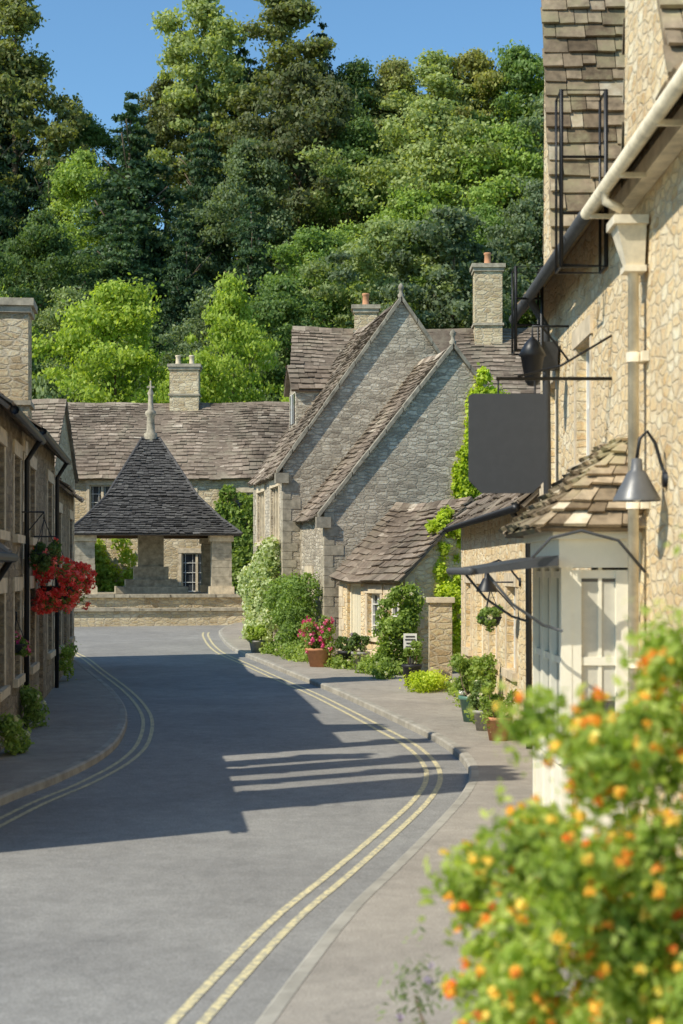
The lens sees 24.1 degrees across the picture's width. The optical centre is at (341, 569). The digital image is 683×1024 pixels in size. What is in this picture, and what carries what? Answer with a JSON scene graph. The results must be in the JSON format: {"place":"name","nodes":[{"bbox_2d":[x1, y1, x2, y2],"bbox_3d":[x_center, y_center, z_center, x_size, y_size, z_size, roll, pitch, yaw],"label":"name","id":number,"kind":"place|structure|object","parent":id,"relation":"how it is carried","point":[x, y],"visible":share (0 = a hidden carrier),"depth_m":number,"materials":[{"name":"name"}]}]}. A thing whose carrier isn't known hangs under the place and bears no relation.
{"place":"outdoors","nodes":[
{"label":"outdoors","id":0,"kind":"place"},
{"bbox_2d":[0,661,119,791],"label":"pavement","id":1,"kind":"structure","parent":0,"point":[84,714],"depth_m":22.89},
{"bbox_2d":[0,708,34,755],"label":"wall foot plant","id":2,"kind":"object","parent":1,"relation":"on","point":[14,734],"depth_m":19.80,"materials":[{"name":"green plant"}]},
{"bbox_2d":[19,684,49,728],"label":"wall foot plant","id":3,"kind":"object","parent":1,"relation":"on","point":[35,714],"depth_m":22.98,"materials":[{"name":"green plant"}]},
{"bbox_2d":[59,640,77,680],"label":"wall foot plant","id":4,"kind":"object","parent":1,"relation":"on","point":[67,654],"depth_m":31.88,"materials":[{"name":"green plant"}]},
{"bbox_2d":[0,625,468,1023],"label":"road","id":5,"kind":"structure","parent":0,"point":[198,842],"depth_m":14.44,"materials":[{"name":"asphalt"}]},
{"bbox_2d":[0,657,126,805],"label":"kerb","id":6,"kind":"structure","parent":5,"relation":"on","point":[109,746],"depth_m":18.95,"materials":[{"name":"stone"}]},
{"bbox_2d":[0,654,144,818],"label":"road marking","id":7,"kind":"object","parent":5,"relation":"on","point":[123,757],"visible":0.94,"depth_m":20.85,"materials":[{"name":"yellow paint"}]},
{"bbox_2d":[0,653,153,826],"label":"road marking","id":8,"kind":"object","parent":5,"relation":"on","point":[143,749],"visible":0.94,"depth_m":20.19,"materials":[{"name":"yellow paint"}]},
{"bbox_2d":[165,632,428,1023],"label":"road marking","id":9,"kind":"object","parent":5,"relation":"on","point":[192,1000],"visible":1,"depth_m":11.83,"materials":[{"name":"yellow paint"}]},
{"bbox_2d":[196,632,442,1023],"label":"road marking","id":10,"kind":"object","parent":5,"relation":"on","point":[221,1000],"visible":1,"depth_m":11.87,"materials":[{"name":"yellow paint"}]},
{"bbox_2d":[219,622,478,1023],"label":"kerb","id":11,"kind":"structure","parent":5,"relation":"on","point":[271,1013],"depth_m":14.54,"materials":[{"name":"stone"}]},
{"bbox_2d":[1,0,542,244],"label":"sky","id":12,"kind":"structure","parent":0,"point":[103,50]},
{"bbox_2d":[55,260,518,1022],"bbox_3d":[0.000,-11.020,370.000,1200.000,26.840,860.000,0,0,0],"label":"ground","id":13,"kind":"structure","parent":0,"point":[283,392],"depth_m":17.18,"materials":[{"name":"asphalt"}]},
{"bbox_2d":[0,125,39,292],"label":"tree","id":14,"kind":"object","parent":13,"relation":"on","point":[7,205],"visible":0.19,"depth_m":111.25,"materials":[{"name":"green plant"}]},
{"bbox_2d":[0,393,45,750],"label":"stone house","id":15,"kind":"structure","parent":13,"relation":"on","point":[16,425],"depth_m":22.00,"materials":[{"name":"stone"}]},
{"bbox_2d":[0,578,9,701],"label":"window","id":16,"kind":"structure","parent":15,"relation":"in","point":[5,690],"depth_m":20.74,"materials":[{"name":"white paint"}]},
{"bbox_2d":[0,426,9,540],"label":"window","id":17,"kind":"structure","parent":15,"relation":"in","point":[4,535],"depth_m":20.74,"materials":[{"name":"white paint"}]},
{"bbox_2d":[0,543,18,580],"bbox_3d":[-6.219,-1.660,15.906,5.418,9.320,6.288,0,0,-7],"label":"canopy","id":18,"kind":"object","parent":15,"relation":"attached to","point":[8,557],"depth_m":18.54,"materials":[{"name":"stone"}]},
{"bbox_2d":[13,577,25,687],"bbox_3d":[-4.652,0.860,22.621,0.260,1.520,1.320,0,0,-7],"label":"window","id":19,"kind":"structure","parent":15,"relation":"in","point":[20,679],"depth_m":22.24,"materials":[{"name":"white paint"}]},
{"bbox_2d":[13,439,25,543],"bbox_3d":[-4.652,-1.090,22.621,0.260,1.420,1.320,0,0,-7],"label":"window","id":20,"kind":"structure","parent":15,"relation":"in","point":[17,447],"depth_m":22.40,"materials":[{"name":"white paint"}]},
{"bbox_2d":[22,511,61,571],"bbox_3d":[-4.389,-0.408,23.416,0.596,0.904,0.568,0,0,0],"label":"hanging basket","id":21,"kind":"object","parent":15,"relation":"attached to","point":[42,558],"visible":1,"depth_m":23.31,"materials":[{"name":"green metal"}]},
{"bbox_2d":[0,297,71,710],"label":"stone house","id":22,"kind":"structure","parent":13,"relation":"on","point":[17,316],"depth_m":28.32,"materials":[{"name":"stone"}]},
{"bbox_2d":[30,536,96,614],"bbox_3d":[-4.566,0.090,25.814,1.147,1.285,1.182,0,0,0],"label":"hanging basket","id":23,"kind":"object","parent":22,"relation":"attached to","point":[72,580],"visible":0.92,"depth_m":25.57,"materials":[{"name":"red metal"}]},
{"bbox_2d":[0,8,77,237],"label":"tree","id":24,"kind":"object","parent":13,"relation":"on","point":[23,185],"visible":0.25,"depth_m":121.57,"materials":[{"name":"green plant"}]},
{"bbox_2d":[15,143,87,299],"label":"tree","id":25,"kind":"object","parent":13,"relation":"on","point":[43,202],"visible":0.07,"depth_m":112.68,"materials":[{"name":"green plant"}]},
{"bbox_2d":[0,205,103,356],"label":"tree","id":26,"kind":"object","parent":13,"relation":"on","point":[45,241],"visible":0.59,"depth_m":95.04,"materials":[{"name":"green plant"}]},
{"bbox_2d":[34,374,70,400],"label":"tree","id":27,"kind":"object","parent":13,"relation":"on","point":[43,387],"visible":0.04,"depth_m":76.70,"materials":[{"name":"green plant"}]},
{"bbox_2d":[0,0,108,231],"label":"tree","id":28,"kind":"object","parent":13,"relation":"on","point":[22,16],"visible":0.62,"depth_m":120.43,"materials":[{"name":"green plant"}]},
{"bbox_2d":[32,399,78,560],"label":"stone house","id":29,"kind":"structure","parent":13,"relation":"on","point":[51,416],"depth_m":60.79,"materials":[{"name":"stone"}]},
{"bbox_2d":[55,475,83,678],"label":"stone house","id":30,"kind":"structure","parent":13,"relation":"on","point":[67,494],"depth_m":34.97,"materials":[{"name":"stone"}]},
{"bbox_2d":[21,110,127,240],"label":"tree","id":31,"kind":"object","parent":13,"relation":"on","point":[94,134],"visible":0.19,"depth_m":125.31,"materials":[{"name":"green plant"}]},
{"bbox_2d":[32,284,127,402],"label":"tree","id":32,"kind":"object","parent":13,"relation":"on","point":[43,322],"visible":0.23,"depth_m":87.17,"materials":[{"name":"green plant"}]},
{"bbox_2d":[28,146,159,289],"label":"tree","id":33,"kind":"object","parent":13,"relation":"on","point":[80,171],"visible":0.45,"depth_m":107.62,"materials":[{"name":"green plant"}]},
{"bbox_2d":[95,539,137,591],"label":"garden shrub","id":34,"kind":"object","parent":13,"relation":"on","point":[106,577],"visible":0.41,"depth_m":65.25,"materials":[{"name":"green plant"}]},
{"bbox_2d":[78,199,164,394],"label":"tree","id":35,"kind":"object","parent":13,"relation":"on","point":[113,269],"visible":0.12,"depth_m":97.34,"materials":[{"name":"green plant"}]},
{"bbox_2d":[38,90,220,325],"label":"tree","id":36,"kind":"object","parent":13,"relation":"on","point":[134,182],"visible":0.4,"depth_m":105.07,"materials":[{"name":"green plant"}]},
{"bbox_2d":[32,273,240,403],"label":"tree","id":37,"kind":"object","parent":13,"relation":"on","point":[122,308],"visible":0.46,"depth_m":77.78,"materials":[{"name":"green plant"}]},
{"bbox_2d":[110,284,178,402],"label":"tree","id":38,"kind":"object","parent":13,"relation":"on","point":[155,330],"visible":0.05,"depth_m":87.47,"materials":[{"name":"green plant"}]},
{"bbox_2d":[74,380,245,626],"bbox_3d":[-6.703,-2.220,56.302,7.300,9.000,6.902,0,0,-9],"label":"market cross","id":39,"kind":"object","parent":13,"relation":"on","point":[151,500],"visible":0.96,"depth_m":54.36,"materials":[{"name":"stone"}]},
{"bbox_2d":[111,72,225,231],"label":"tree","id":40,"kind":"object","parent":13,"relation":"on","point":[155,121],"visible":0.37,"depth_m":125.14,"materials":[{"name":"green plant"}]},
{"bbox_2d":[131,212,210,377],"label":"tree","id":41,"kind":"object","parent":13,"relation":"on","point":[180,291],"visible":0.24,"depth_m":96.60,"materials":[{"name":"green plant"}]},
{"bbox_2d":[68,355,288,591],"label":"stone house","id":42,"kind":"structure","parent":13,"relation":"on","point":[213,448],"depth_m":67.55,"materials":[{"name":"stone"}]},
{"bbox_2d":[85,480,113,512],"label":"window","id":43,"kind":"structure","parent":42,"relation":"in","point":[98,488],"depth_m":66.06,"materials":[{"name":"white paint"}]},
{"bbox_2d":[178,548,201,591],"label":"window","id":44,"kind":"structure","parent":42,"relation":"in","point":[191,557],"depth_m":66.16,"materials":[{"name":"white paint"}]},
{"bbox_2d":[213,484,253,592],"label":"wall creeper","id":45,"kind":"object","parent":42,"relation":"attached to","point":[230,511],"depth_m":65.49,"materials":[{"name":"green plant"}]},
{"bbox_2d":[155,103,244,305],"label":"tree","id":46,"kind":"object","parent":13,"relation":"on","point":[197,187],"visible":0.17,"depth_m":111.46,"materials":[{"name":"green plant"}]},
{"bbox_2d":[151,284,283,402],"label":"tree","id":47,"kind":"object","parent":13,"relation":"on","point":[193,327],"visible":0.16,"depth_m":87.02,"materials":[{"name":"green plant"}]},
{"bbox_2d":[141,0,295,208],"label":"tree","id":48,"kind":"object","parent":13,"relation":"on","point":[215,41],"visible":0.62,"depth_m":123.57,"materials":[{"name":"green plant"}]},
{"bbox_2d":[181,268,288,402],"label":"tree","id":49,"kind":"object","parent":13,"relation":"on","point":[227,310],"visible":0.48,"depth_m":77.37,"materials":[{"name":"green plant"}]},
{"bbox_2d":[146,134,335,290],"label":"tree","id":50,"kind":"object","parent":13,"relation":"on","point":[211,212],"visible":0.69,"depth_m":106.67,"materials":[{"name":"green plant"}]},
{"bbox_2d":[198,33,289,259],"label":"tree","id":51,"kind":"object","parent":13,"relation":"on","point":[245,53],"visible":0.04,"depth_m":126.69,"materials":[{"name":"green plant"}]},
{"bbox_2d":[218,187,289,390],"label":"tree","id":52,"kind":"object","parent":13,"relation":"on","point":[253,269],"visible":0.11,"depth_m":98.66,"materials":[{"name":"green plant"}]},
{"bbox_2d":[221,275,337,401],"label":"tree","id":53,"kind":"object","parent":13,"relation":"on","point":[284,304],"visible":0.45,"depth_m":86.61,"materials":[{"name":"green plant"}]},
{"bbox_2d":[169,0,401,264],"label":"tree","id":54,"kind":"object","parent":13,"relation":"on","point":[284,17],"visible":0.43,"depth_m":123.03,"materials":[{"name":"green plant"}]},
{"bbox_2d":[262,570,322,655],"bbox_3d":[-1.237,1.206,39.572,1.176,2.460,3.517,0,0,-12],"label":"climbing shrub","id":55,"kind":"object","parent":13,"relation":"on","point":[288,614],"visible":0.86,"depth_m":38.68,"materials":[{"name":"green plant"}]},
{"bbox_2d":[224,59,365,287],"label":"tree","id":56,"kind":"object","parent":13,"relation":"on","point":[299,124],"visible":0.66,"depth_m":111.19,"materials":[{"name":"green plant"}]},
{"bbox_2d":[254,222,378,357],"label":"tree","id":57,"kind":"object","parent":13,"relation":"on","point":[311,243],"visible":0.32,"depth_m":95.95,"materials":[{"name":"green plant"}]},
{"bbox_2d":[247,283,440,640],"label":"stone house","id":58,"kind":"structure","parent":13,"relation":"on","point":[337,406],"depth_m":41.57,"materials":[{"name":"stone"}]},
{"bbox_2d":[232,533,280,644],"bbox_3d":[-2.276,0.639,44.006,0.912,3.205,5.818,0,0,-11],"label":"wall creeper","id":59,"kind":"object","parent":58,"relation":"attached to","point":[253,581],"depth_m":42.43,"materials":[{"name":"green plant"}]},
{"bbox_2d":[255,484,264,545],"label":"window","id":60,"kind":"structure","parent":58,"relation":"in","point":[261,488],"depth_m":45.57,"materials":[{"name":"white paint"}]},
{"bbox_2d":[269,480,279,541],"bbox_3d":[-1.720,-1.540,42.633,0.260,1.720,1.820,0,0,-10],"label":"window","id":61,"kind":"structure","parent":58,"relation":"in","point":[271,484],"depth_m":42.91,"materials":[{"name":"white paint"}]},
{"bbox_2d":[285,55,432,186],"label":"tree","id":62,"kind":"object","parent":13,"relation":"on","point":[358,71],"visible":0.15,"depth_m":124.67,"materials":[{"name":"green plant"}]},
{"bbox_2d":[267,114,451,283],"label":"tree","id":63,"kind":"object","parent":13,"relation":"on","point":[356,141],"visible":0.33,"depth_m":110.36,"materials":[{"name":"green plant"}]},
{"bbox_2d":[293,329,486,656],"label":"stone house","id":64,"kind":"structure","parent":13,"relation":"on","point":[406,446],"depth_m":38.47,"materials":[{"name":"stone"}]},
{"bbox_2d":[450,362,510,500],"bbox_3d":[3.045,-1.479,38.628,2.358,7.100,0.446,0,0,-11],"label":"wall creeper","id":65,"kind":"object","parent":64,"relation":"attached to","point":[462,486],"depth_m":38.57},
{"bbox_2d":[290,183,495,313],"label":"tree","id":66,"kind":"object","parent":13,"relation":"on","point":[415,205],"visible":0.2,"depth_m":101.13,"materials":[{"name":"green plant"}]},
{"bbox_2d":[290,215,510,334],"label":"tree","id":67,"kind":"object","parent":13,"relation":"on","point":[386,236],"visible":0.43,"depth_m":90.59,"materials":[{"name":"green plant"}]},
{"bbox_2d":[329,496,474,672],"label":"stone house","id":68,"kind":"structure","parent":13,"relation":"on","point":[397,546],"depth_m":35.81,"materials":[{"name":"stone"}]},
{"bbox_2d":[344,581,362,650],"bbox_3d":[0.248,1.285,36.723,0.420,2.370,1.150,0,0,-21],"label":"door","id":69,"kind":"structure","parent":68,"relation":"in","point":[355,588],"depth_m":36.97,"materials":[{"name":"paint"}]},
{"bbox_2d":[362,584,382,641],"bbox_3d":[0.776,0.955,35.641,0.260,1.270,1.070,0,0,-21],"label":"window","id":70,"kind":"structure","parent":68,"relation":"in","point":[374,589],"depth_m":35.91,"materials":[{"name":"white paint"}]},
{"bbox_2d":[424,505,461,654],"bbox_3d":[2.356,0.268,34.378,1.200,3.338,0.596,0,0,0],"label":"wall creeper","id":71,"kind":"object","parent":68,"relation":"attached to","point":[446,588],"depth_m":34.26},
{"bbox_2d":[293,95,523,277],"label":"tree","id":72,"kind":"object","parent":13,"relation":"on","point":[435,129],"visible":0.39,"depth_m":107.29,"materials":[{"name":"green plant"}]},
{"bbox_2d":[363,55,458,197],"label":"tree","id":73,"kind":"object","parent":13,"relation":"on","point":[395,67],"visible":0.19,"depth_m":125.70,"materials":[{"name":"green plant"}]},
{"bbox_2d":[290,252,540,393],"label":"stone house","id":74,"kind":"structure","parent":13,"relation":"on","point":[484,340],"depth_m":52.23,"materials":[{"name":"stone"}]},
{"bbox_2d":[318,204,539,328],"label":"tree","id":75,"kind":"object","parent":13,"relation":"on","point":[447,231],"visible":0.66,"depth_m":88.73,"materials":[{"name":"green plant"}]},
{"bbox_2d":[372,47,495,204],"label":"tree","id":76,"kind":"object","parent":13,"relation":"on","point":[430,72],"visible":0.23,"depth_m":123.93,"materials":[{"name":"green plant"}]},
{"bbox_2d":[426,597,454,681],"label":"stone gate pier","id":77,"kind":"structure","parent":13,"relation":"on","point":[439,632],"depth_m":31.38,"materials":[{"name":"stone"}]},
{"bbox_2d":[389,117,543,283],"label":"tree","id":78,"kind":"object","parent":13,"relation":"on","point":[490,187],"visible":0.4,"depth_m":106.69,"materials":[{"name":"green plant"}]},
{"bbox_2d":[416,202,542,327],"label":"tree","id":79,"kind":"object","parent":13,"relation":"on","point":[488,215],"visible":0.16,"depth_m":99.66,"materials":[{"name":"green plant"}]},
{"bbox_2d":[431,47,537,210],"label":"tree","id":80,"kind":"object","parent":13,"relation":"on","point":[470,64],"visible":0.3,"depth_m":125.59,"materials":[{"name":"green plant"}]},
{"bbox_2d":[436,90,543,256],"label":"tree","id":81,"kind":"object","parent":13,"relation":"on","point":[534,122],"visible":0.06,"depth_m":108.09,"materials":[{"name":"green plant"}]},
{"bbox_2d":[444,485,540,748],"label":"stone house","id":82,"kind":"structure","parent":13,"relation":"on","point":[480,522],"depth_m":24.30,"materials":[{"name":"stone"}]},
{"bbox_2d":[476,581,514,631],"bbox_3d":[2.151,0.520,22.608,0.522,0.720,0.377,0,0,-33],"label":"hanging basket","id":83,"kind":"object","parent":82,"relation":"attached to","point":[487,617],"visible":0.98,"depth_m":22.51,"materials":[{"name":"green metal"}]},
{"bbox_2d":[501,573,517,681],"bbox_3d":[2.509,0.800,23.052,0.260,1.520,1.420,0,0,-1],"label":"window","id":84,"kind":"structure","parent":82,"relation":"in","point":[507,673],"depth_m":22.99,"materials":[{"name":"white paint"}]},
{"bbox_2d":[447,39,543,209],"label":"tree","id":85,"kind":"object","parent":13,"relation":"on","point":[520,66],"visible":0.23,"depth_m":124.56,"materials":[{"name":"green plant"}]},
{"bbox_2d":[463,178,543,326],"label":"tree","id":86,"kind":"object","parent":13,"relation":"on","point":[526,219],"visible":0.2,"depth_m":95.81,"materials":[{"name":"green plant"}]},
{"bbox_2d":[489,55,543,147],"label":"tree","id":87,"kind":"object","parent":13,"relation":"on","point":[540,89],"visible":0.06,"depth_m":125.07,"materials":[{"name":"green plant"}]},
{"bbox_2d":[418,524,682,1023],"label":"flowering shrub","id":88,"kind":"object","parent":13,"relation":"on","point":[627,948],"visible":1,"depth_m":4.42,"materials":[{"name":"green plant"}]},
{"bbox_2d":[446,0,682,864],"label":"stone house","id":89,"kind":"structure","parent":13,"relation":"on","point":[597,557],"depth_m":13.44,"materials":[{"name":"stone"}]},
{"bbox_2d":[511,266,543,354],"bbox_3d":[2.130,-2.971,18.371,0.337,0.980,0.386,0,0,0],"label":"iron sign frame","id":90,"kind":"object","parent":89,"relation":"attached to","point":[537,298],"visible":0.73,"depth_m":18.19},
{"bbox_2d":[468,335,611,492],"bbox_3d":[1.840,-1.444,14.800,1.330,1.469,0.040,0,0,0],"label":"hanging sign","id":91,"kind":"object","parent":89,"relation":"attached to","point":[506,443],"visible":1,"depth_m":14.78,"materials":[{"name":"black metal"}]},
{"bbox_2d":[518,325,568,385],"bbox_3d":[2.227,-2.356,17.600,0.563,0.672,0.268,0,0,0],"label":"wall lantern","id":92,"kind":"object","parent":89,"relation":"attached to","point":[532,354],"depth_m":17.54,"materials":[{"name":"black metal"}]},
{"bbox_2d":[539,368,557,495],"bbox_3d":[2.560,-1.640,19.050,0.260,1.520,1.220,0,0,0],"label":"window","id":93,"kind":"structure","parent":89,"relation":"in","point":[552,373],"depth_m":18.49,"materials":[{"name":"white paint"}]},
{"bbox_2d":[568,313,592,472],"bbox_3d":[2.560,-1.765,16.525,0.260,1.570,1.270,0,0,0],"label":"window","id":94,"kind":"structure","parent":89,"relation":"in","point":[584,330],"depth_m":16.68,"materials":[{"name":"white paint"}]},
{"bbox_2d":[555,89,607,273],"bbox_3d":[2.270,-3.671,15.171,0.458,1.680,0.386,0,0,0],"label":"iron sign frame","id":95,"kind":"object","parent":89,"relation":"attached to","point":[562,156],"visible":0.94,"depth_m":14.99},
{"bbox_2d":[523,532,641,840],"bbox_3d":[2.130,1.030,14.400,0.740,2.740,2.160,0,0,0],"label":"bay window","id":96,"kind":"structure","parent":89,"relation":"in","point":[585,604],"depth_m":13.44,"materials":[{"name":"beige paint"}]},
{"bbox_2d":[613,430,667,501],"bbox_3d":[2.299,-0.800,12.300,0.428,0.560,0.370,0,0,0],"label":"wall lamp","id":97,"kind":"object","parent":89,"relation":"attached to","point":[636,485],"visible":1,"depth_m":12.23,"materials":[{"name":"grey metal"}]},
{"bbox_2d":[222,622,661,1023],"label":"pavement","id":98,"kind":"structure","parent":0,"point":[367,948],"depth_m":10.68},
{"bbox_2d":[246,624,267,652],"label":"potted plant","id":99,"kind":"object","parent":98,"relation":"on","point":[258,631],"visible":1,"depth_m":40.45,"materials":[{"name":"green plant"}]},
{"bbox_2d":[297,615,337,666],"bbox_3d":[-0.525,1.576,35.997,0.827,1.192,1.087,0,0,-14],"label":"potted plant","id":100,"kind":"object","parent":98,"relation":"on","point":[319,647],"visible":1,"depth_m":35.78,"materials":[{"name":"pink plant"}]},
{"bbox_2d":[259,637,398,679],"bbox_3d":[-0.526,2.064,36.795,1.038,0.808,9.392,0,0,-20],"label":"flower border","id":101,"kind":"object","parent":98,"relation":"on","point":[381,669],"visible":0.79,"depth_m":35.26,"materials":[{"name":"green plant"}]},
{"bbox_2d":[347,632,369,669],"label":"potted plant","id":102,"kind":"object","parent":98,"relation":"on","point":[355,639],"visible":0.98,"depth_m":34.99,"materials":[{"name":"green plant"}]},
{"bbox_2d":[365,580,426,675],"bbox_3d":[1.155,1.282,33.701,1.323,2.174,1.048,0,0,0],"label":"climbing rose","id":103,"kind":"object","parent":98,"relation":"on","point":[393,629],"visible":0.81,"depth_m":33.57,"materials":[{"name":"green plant"}]},
{"bbox_2d":[401,639,422,684],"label":"potted plant","id":104,"kind":"object","parent":98,"relation":"on","point":[416,645],"visible":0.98,"depth_m":30.78,"materials":[{"name":"green plant"}]},
{"bbox_2d":[399,667,448,692],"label":"bush","id":105,"kind":"object","parent":98,"relation":"on","point":[423,681],"visible":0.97,"depth_m":29.54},
{"bbox_2d":[443,676,499,730],"bbox_3d":[2.129,2.085,25.687,0.714,0.861,8.646,0,0,0],"label":"flower border","id":106,"kind":"object","parent":98,"relation":"on","point":[450,688],"visible":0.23,"depth_m":25.42,"materials":[{"name":"green plant"}]},
{"bbox_2d":[448,652,497,721],"bbox_3d":[1.995,1.767,24.201,0.778,1.066,0.763,0,0,0],"label":"potted plant","id":107,"kind":"object","parent":98,"relation":"on","point":[462,664],"visible":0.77,"depth_m":24.18,"materials":[{"name":"green plant"}]},
{"bbox_2d":[466,679,492,730],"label":"potted plant","id":108,"kind":"object","parent":98,"relation":"on","point":[473,699],"visible":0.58,"depth_m":22.84,"materials":[{"name":"green plant"}]},
{"bbox_2d":[375,926,594,1023],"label":"lavender plant","id":109,"kind":"object","parent":98,"relation":"on","point":[427,980],"visible":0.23,"depth_m":6.77,"materials":[{"name":"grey plant"}]},
{"bbox_2d":[479,681,516,740],"bbox_3d":[2.134,1.896,21.605,0.555,0.807,0.572,0,0,0],"label":"potted plant","id":110,"kind":"object","parent":98,"relation":"on","point":[491,699],"visible":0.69,"depth_m":21.48,"materials":[{"name":"green plant"}]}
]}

